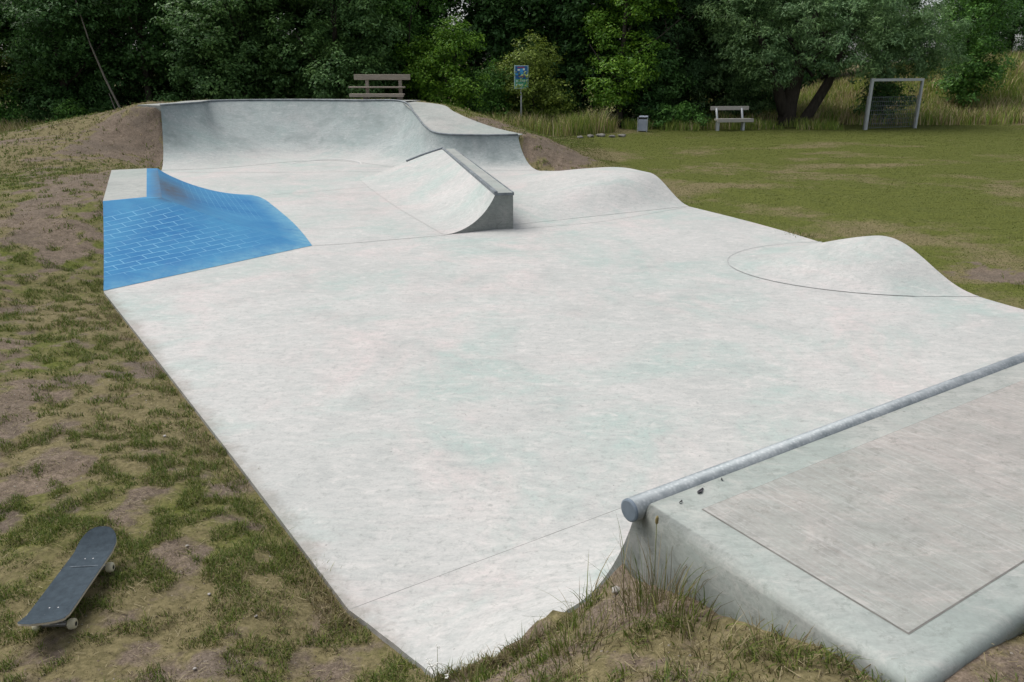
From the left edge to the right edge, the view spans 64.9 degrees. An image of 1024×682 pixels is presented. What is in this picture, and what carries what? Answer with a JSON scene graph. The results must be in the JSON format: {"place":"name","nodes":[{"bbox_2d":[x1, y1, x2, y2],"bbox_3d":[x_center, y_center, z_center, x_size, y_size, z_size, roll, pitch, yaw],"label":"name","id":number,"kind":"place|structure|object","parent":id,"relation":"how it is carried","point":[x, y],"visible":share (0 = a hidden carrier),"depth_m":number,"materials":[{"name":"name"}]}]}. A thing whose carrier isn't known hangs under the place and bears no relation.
{"place":"outdoors","nodes":[
{"label":"outdoors","id":0,"kind":"place"},
{"bbox_2d":[0,118,60,132],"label":"verge grass","id":1,"kind":"structure","parent":0,"point":[7,127],"depth_m":29.90,"materials":[{"name":"green plant"}]},
{"bbox_2d":[0,62,1023,681],"bbox_3d":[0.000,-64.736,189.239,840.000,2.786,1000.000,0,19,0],"label":"ground","id":2,"kind":"structure","parent":0,"point":[182,594],"depth_m":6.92,"materials":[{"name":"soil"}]},
{"bbox_2d":[0,33,28,96],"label":"roadside tree","id":3,"kind":"object","parent":2,"relation":"on","point":[6,79],"visible":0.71,"depth_m":33.04,"materials":[{"name":"green plant"}]},
{"bbox_2d":[0,0,31,114],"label":"background tree","id":4,"kind":"object","parent":2,"relation":"on","point":[3,30],"visible":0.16,"depth_m":35.25,"materials":[{"name":"green plant"}]},
{"bbox_2d":[0,90,41,125],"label":"undergrowth","id":5,"kind":"object","parent":2,"relation":"on","point":[9,116],"visible":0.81,"depth_m":30.99,"materials":[{"name":"green plant"}]},
{"bbox_2d":[17,526,116,630],"bbox_3d":[-2.262,1.258,4.152,0.206,0.178,0.800,-2,21,-2],"label":"skateboard","id":6,"kind":"object","parent":2,"relation":"on","point":[57,602],"visible":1,"depth_m":4.15,"materials":[{"name":"grey wood"}]},
{"bbox_2d":[0,0,136,119],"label":"background tree","id":7,"kind":"object","parent":2,"relation":"on","point":[6,36],"visible":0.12,"depth_m":34.92,"materials":[{"name":"green plant"}]},
{"bbox_2d":[45,98,94,121],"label":"undergrowth","id":8,"kind":"object","parent":2,"relation":"on","point":[64,112],"visible":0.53,"depth_m":30.77,"materials":[{"name":"green plant"}]},
{"bbox_2d":[0,0,144,124],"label":"dark tree","id":9,"kind":"object","parent":2,"relation":"on","point":[46,70],"visible":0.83,"depth_m":31.15,"materials":[{"name":"green plant"}]},
{"bbox_2d":[75,0,120,108],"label":"bare tree","id":10,"kind":"object","parent":2,"relation":"on","point":[111,91],"visible":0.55,"depth_m":30.73,"materials":[{"name":"brown plant"}]},
{"bbox_2d":[88,100,134,112],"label":"undergrowth","id":11,"kind":"object","parent":2,"relation":"on","point":[107,105],"visible":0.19,"depth_m":31.65,"materials":[{"name":"green plant"}]},
{"bbox_2d":[64,0,194,107],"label":"background tree","id":12,"kind":"object","parent":2,"relation":"on","point":[160,88],"visible":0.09,"depth_m":35.17,"materials":[{"name":"green plant"}]},
{"bbox_2d":[69,0,219,101],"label":"leaning tree","id":13,"kind":"object","parent":2,"relation":"on","point":[123,10],"visible":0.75,"depth_m":31.42,"materials":[{"name":"green plant"}]},
{"bbox_2d":[138,88,185,102],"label":"undergrowth","id":14,"kind":"object","parent":2,"relation":"on","point":[172,95],"visible":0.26,"depth_m":30.55,"materials":[{"name":"green plant"}]},
{"bbox_2d":[145,0,297,99],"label":"background tree","id":15,"kind":"object","parent":2,"relation":"on","point":[177,90],"visible":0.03,"depth_m":34.89,"materials":[{"name":"green plant"}]},
{"bbox_2d":[194,466,259,489],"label":"grass tuft","id":16,"kind":"object","parent":2,"relation":"on","point":[229,481],"visible":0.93,"depth_m":5.58,"materials":[{"name":"green plant"}]},
{"bbox_2d":[149,0,311,100],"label":"round tree","id":17,"kind":"object","parent":2,"relation":"on","point":[227,72],"visible":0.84,"depth_m":30.44,"materials":[{"name":"green plant"}]},
{"bbox_2d":[269,554,333,595],"bbox_3d":[-1.161,1.307,4.551,0.409,0.118,0.381,0,19,0],"label":"grass tuft","id":18,"kind":"object","parent":2,"relation":"on","point":[305,576],"visible":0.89,"depth_m":4.54,"materials":[{"name":"green plant"}]},
{"bbox_2d":[244,0,383,98],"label":"background tree","id":19,"kind":"object","parent":2,"relation":"on","point":[302,13],"visible":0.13,"depth_m":33.28,"materials":[{"name":"green plant"}]},
{"bbox_2d":[89,291,573,681],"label":"edge grass","id":20,"kind":"structure","parent":2,"relation":"on","point":[500,657],"depth_m":4.42,"materials":[{"name":"green plant"}]},
{"bbox_2d":[249,0,415,98],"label":"bushy tree","id":21,"kind":"object","parent":2,"relation":"on","point":[338,67],"visible":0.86,"depth_m":30.48,"materials":[{"name":"green plant"}]},
{"bbox_2d":[138,99,535,169],"bbox_3d":[-5.034,-6.091,23.791,11.388,1.856,6.335,0,19,0],"label":"skate bowl","id":22,"kind":"object","parent":2,"relation":"on","point":[209,134],"visible":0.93,"depth_m":23.79,"materials":[{"name":"concrete"}]},
{"bbox_2d":[349,74,409,99],"bbox_3d":[-4.279,-8.095,25.912,1.980,0.904,0.660,1,19,2],"label":"park bench","id":23,"kind":"object","parent":22,"relation":"on","point":[398,77],"visible":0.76,"depth_m":25.96,"materials":[{"name":"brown wood"}]},
{"bbox_2d":[349,0,448,99],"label":"tall tree","id":24,"kind":"object","parent":2,"relation":"on","point":[396,8],"visible":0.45,"depth_m":32.68,"materials":[{"name":"green plant"}]},
{"bbox_2d":[350,0,470,101],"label":"background tree","id":25,"kind":"object","parent":2,"relation":"on","point":[418,8],"visible":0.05,"depth_m":36.47,"materials":[{"name":"green plant"}]},
{"bbox_2d":[399,666,434,681],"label":"grass tuft","id":26,"kind":"object","parent":2,"relation":"on","point":[419,678],"visible":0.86,"depth_m":3.60,"materials":[{"name":"green plant"}]},
{"bbox_2d":[426,644,448,681],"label":"white wildflower","id":27,"kind":"object","parent":2,"relation":"on","point":[434,665],"visible":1,"depth_m":3.49,"materials":[{"name":"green plant"}]},
{"bbox_2d":[390,12,492,109],"bbox_3d":[-2.771,-10.565,31.920,4.052,4.572,3.443,0,19,0],"label":"hawthorn","id":28,"kind":"object","parent":2,"relation":"on","point":[434,58],"visible":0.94,"depth_m":31.40,"materials":[{"name":"green plant"}]},
{"bbox_2d":[445,646,498,681],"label":"grass tuft","id":29,"kind":"object","parent":2,"relation":"on","point":[464,675],"visible":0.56,"depth_m":3.41,"materials":[{"name":"green plant"}]},
{"bbox_2d":[414,0,531,114],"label":"background tree","id":30,"kind":"object","parent":2,"relation":"on","point":[482,14],"visible":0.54,"depth_m":35.01,"materials":[{"name":"green plant"}]},
{"bbox_2d":[464,56,522,122],"bbox_3d":[-0.791,-10.047,32.866,2.507,2.944,2.829,0,19,0],"label":"shrub","id":31,"kind":"object","parent":2,"relation":"on","point":[494,89],"visible":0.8,"depth_m":32.27,"materials":[{"name":"green plant"}]},
{"bbox_2d":[0,348,1012,681],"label":"soil crumbs","id":32,"kind":"object","parent":2,"relation":"on","point":[270,556],"visible":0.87,"depth_m":4.48,"materials":[{"name":"brown soil"}]},
{"bbox_2d":[0,377,1023,681],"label":"dry straw","id":33,"kind":"object","parent":2,"relation":"on","point":[304,573],"visible":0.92,"depth_m":4.04,"materials":[{"name":"beige plant"}]},
{"bbox_2d":[514,65,527,118],"bbox_3d":[0.360,-9.416,31.648,0.550,2.660,0.104,0,19,0],"label":"info sign","id":34,"kind":"object","parent":2,"relation":"on","point":[521,69],"visible":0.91,"depth_m":31.32,"materials":[{"name":"blue metal"}]},
{"bbox_2d":[498,617,543,661],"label":"grass tuft","id":35,"kind":"object","parent":2,"relation":"on","point":[511,653],"visible":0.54,"depth_m":3.37,"materials":[{"name":"green plant"}]},
{"bbox_2d":[469,1,592,109],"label":"background tree","id":36,"kind":"object","parent":2,"relation":"on","point":[541,53],"depth_m":40.93,"materials":[{"name":"green plant"}]},
{"bbox_2d":[489,30,578,123],"bbox_3d":[0.789,-10.496,32.611,3.536,3.927,3.782,-9,21,-24],"label":"olive shrub","id":37,"kind":"object","parent":2,"relation":"on","point":[534,87],"visible":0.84,"depth_m":32.12,"materials":[{"name":"green plant"}]},
{"bbox_2d":[487,0,625,121],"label":"background tree","id":38,"kind":"object","parent":2,"relation":"on","point":[566,20],"visible":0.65,"depth_m":35.13,"materials":[{"name":"green plant"}]},
{"bbox_2d":[544,546,615,621],"bbox_3d":[0.242,1.050,3.277,0.408,0.317,0.424,0,19,0],"label":"grass tuft","id":39,"kind":"object","parent":2,"relation":"on","point":[583,590],"visible":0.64,"depth_m":3.30,"materials":[{"name":"green plant"}]},
{"bbox_2d":[509,582,664,681],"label":"grass tuft","id":40,"kind":"object","parent":2,"relation":"on","point":[566,632],"visible":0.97,"depth_m":2.81,"materials":[{"name":"green plant"}]},
{"bbox_2d":[612,586,619,593],"bbox_3d":[0.398,0.954,3.089,0.038,0.021,0.046,15,24,36],"label":"stone","id":41,"kind":"object","parent":2,"relation":"on","point":[615,589],"visible":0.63,"depth_m":3.08,"materials":[{"name":"grey stone"}]},
{"bbox_2d":[579,0,681,126],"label":"lime tree","id":42,"kind":"object","parent":2,"relation":"on","point":[594,28],"visible":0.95,"depth_m":33.05,"materials":[{"name":"green plant"}]},
{"bbox_2d":[575,0,704,118],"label":"background tree","id":43,"kind":"object","parent":2,"relation":"on","point":[647,29],"visible":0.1,"depth_m":35.53,"materials":[{"name":"green plant"}]},
{"bbox_2d":[637,116,647,131],"bbox_3d":[5.147,-8.485,31.666,0.390,0.700,0.320,6,20,17],"label":"litter bin","id":44,"kind":"object","parent":2,"relation":"on","point":[642,123],"visible":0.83,"depth_m":31.54,"materials":[{"name":"grey metal"}]},
{"bbox_2d":[610,29,698,124],"bbox_3d":[5.958,-10.982,33.923,3.694,4.029,3.161,0,19,0],"label":"shadow shrub","id":45,"kind":"object","parent":2,"relation":"on","point":[662,94],"visible":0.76,"depth_m":33.41,"materials":[{"name":"green plant"}]},
{"bbox_2d":[653,515,658,584],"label":"plantain stalk","id":46,"kind":"object","parent":2,"relation":"on","point":[656,519],"visible":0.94,"depth_m":2.81,"materials":[{"name":"green plant"}]},
{"bbox_2d":[582,522,733,647],"bbox_3d":[0.554,0.863,2.784,0.644,0.396,0.638,9,21,24],"label":"grass tuft","id":47,"kind":"object","parent":2,"relation":"on","point":[651,601],"visible":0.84,"depth_m":2.82,"materials":[{"name":"green plant"}]},
{"bbox_2d":[645,101,690,127],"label":"undergrowth","id":48,"kind":"object","parent":2,"relation":"on","point":[669,117],"visible":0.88,"depth_m":32.70,"materials":[{"name":"green plant"}]},
{"bbox_2d":[631,0,722,115],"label":"dark conifer","id":49,"kind":"object","parent":2,"relation":"on","point":[678,38],"visible":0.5,"depth_m":34.05,"materials":[{"name":"green plant"}]},
{"bbox_2d":[665,101,711,127],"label":"undergrowth","id":50,"kind":"object","parent":2,"relation":"on","point":[697,117],"visible":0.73,"depth_m":32.70,"materials":[{"name":"green plant"}]},
{"bbox_2d":[637,581,748,650],"bbox_3d":[0.584,0.921,2.663,0.376,0.147,0.352,0,19,0],"label":"grass tuft","id":51,"kind":"object","parent":2,"relation":"on","point":[693,614],"visible":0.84,"depth_m":2.69,"materials":[{"name":"green plant"}]},
{"bbox_2d":[610,604,788,681],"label":"grass tuft","id":52,"kind":"object","parent":2,"relation":"on","point":[720,641],"visible":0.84,"depth_m":2.51,"materials":[{"name":"green plant"}]},
{"bbox_2d":[633,0,793,119],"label":"background tree","id":53,"kind":"object","parent":2,"relation":"on","point":[704,40],"visible":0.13,"depth_m":36.25,"materials":[{"name":"green plant"}]},
{"bbox_2d":[620,115,843,130],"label":"shade grass","id":54,"kind":"structure","parent":2,"relation":"on","point":[764,124],"depth_m":32.92,"materials":[{"name":"green plant"}]},
{"bbox_2d":[710,106,753,130],"bbox_3d":[8.771,-8.839,32.181,1.640,1.011,0.520,-3,19,-8],"label":"field bench","id":55,"kind":"object","parent":2,"relation":"on","point":[742,120],"visible":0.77,"depth_m":32.16,"materials":[{"name":"grey paint"}]},
{"bbox_2d":[708,0,822,116],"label":"background tree","id":56,"kind":"object","parent":2,"relation":"on","point":[765,96],"visible":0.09,"depth_m":38.26,"materials":[{"name":"green plant"}]},
{"bbox_2d":[688,604,895,681],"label":"grass tuft","id":57,"kind":"object","parent":2,"relation":"on","point":[754,639],"visible":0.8,"depth_m":2.38,"materials":[{"name":"green plant"}]},
{"bbox_2d":[783,228,824,237],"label":"grass tuft","id":58,"kind":"object","parent":2,"relation":"on","point":[801,232],"visible":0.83,"depth_m":13.32,"materials":[{"name":"green plant"}]},
{"bbox_2d":[762,1,883,84],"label":"background tree","id":59,"kind":"object","parent":2,"relation":"on","point":[817,75],"visible":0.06,"depth_m":49.46,"materials":[{"name":"green plant"}]},
{"bbox_2d":[680,0,975,125],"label":"willow","id":60,"kind":"object","parent":2,"relation":"on","point":[897,43],"visible":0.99,"depth_m":33.01,"materials":[{"name":"green plant"}]},
{"bbox_2d":[849,73,923,123],"bbox_3d":[16.639,-10.853,35.821,3.070,2.550,2.571,0,19,0],"label":"bush","id":61,"kind":"object","parent":2,"relation":"on","point":[890,90],"visible":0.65,"depth_m":35.37,"materials":[{"name":"green plant"}]},
{"bbox_2d":[863,78,924,129],"bbox_3d":[15.617,-9.675,33.027,2.660,2.100,0.206,-7,20,-18],"label":"goal","id":62,"kind":"object","parent":2,"relation":"on","point":[868,110],"visible":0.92,"depth_m":33.05,"materials":[{"name":"grey metal"}]},
{"bbox_2d":[859,0,936,61],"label":"background tree","id":63,"kind":"object","parent":2,"relation":"on","point":[917,3],"visible":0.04,"depth_m":50.59,"materials":[{"name":"green plant"}]},
{"bbox_2d":[932,0,1017,51],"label":"background tree","id":64,"kind":"object","parent":2,"relation":"on","point":[958,17],"visible":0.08,"depth_m":53.60,"materials":[{"name":"green plant"}]},
{"bbox_2d":[927,0,1023,105],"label":"edge tree","id":65,"kind":"object","parent":2,"relation":"on","point":[978,68],"visible":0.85,"depth_m":37.42,"materials":[{"name":"green plant"}]},
{"bbox_2d":[958,0,1023,54],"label":"hill tree","id":66,"kind":"object","parent":2,"relation":"on","point":[1012,31],"visible":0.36,"depth_m":44.82,"materials":[{"name":"green plant"}]},
{"bbox_2d":[0,0,1023,61],"label":"sky","id":67,"kind":"structure","parent":0,"point":[463,0],"materials":[{"name":"white"}]},
{"bbox_2d":[475,108,621,136],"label":"tall grass","id":68,"kind":"structure","parent":0,"point":[577,125],"depth_m":30.77,"materials":[{"name":"plant"}]},
{"bbox_2d":[104,160,1023,615],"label":"skatepark floor","id":69,"kind":"structure","parent":0,"point":[380,392],"depth_m":7.80,"materials":[{"name":"concrete"}]},
{"bbox_2d":[103,168,311,289],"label":"blue bank","id":70,"kind":"structure","parent":69,"relation":"on","point":[158,223],"depth_m":12.37,"materials":[{"name":"paint"}]},
{"bbox_2d":[360,147,513,234],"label":"spine ramp","id":71,"kind":"structure","parent":69,"relation":"on","point":[442,190],"depth_m":15.77,"materials":[{"name":"concrete"}]},
{"bbox_2d":[489,167,686,224],"bbox_3d":[1.136,-3.423,17.618,3.779,0.704,6.889,-4,20,-12],"label":"roller bump","id":72,"kind":"object","parent":69,"relation":"on","point":[541,196],"visible":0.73,"depth_m":15.95,"materials":[{"name":"concrete"}]},
{"bbox_2d":[349,352,1023,681],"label":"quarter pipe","id":73,"kind":"object","parent":69,"relation":"on","point":[881,537],"visible":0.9,"depth_m":2.98,"materials":[{"name":"concrete"}]},
{"bbox_2d":[727,236,976,295],"bbox_3d":[4.242,-1.070,11.058,2.227,0.604,3.246,-5,20,-13],"label":"skatepark mound","id":74,"kind":"object","parent":69,"relation":"on","point":[883,265],"visible":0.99,"depth_m":10.69,"materials":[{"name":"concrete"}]},
{"bbox_2d":[681,48,1023,124],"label":"meadow grass","id":75,"kind":"structure","parent":0,"point":[991,110],"depth_m":37.98,"materials":[{"name":"green plant"}]},
{"bbox_2d":[1002,273,1023,289],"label":"grass tuft","id":76,"kind":"object","parent":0,"point":[1017,283],"visible":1,"depth_m":10.27,"materials":[{"name":"green plant"}]}
]}

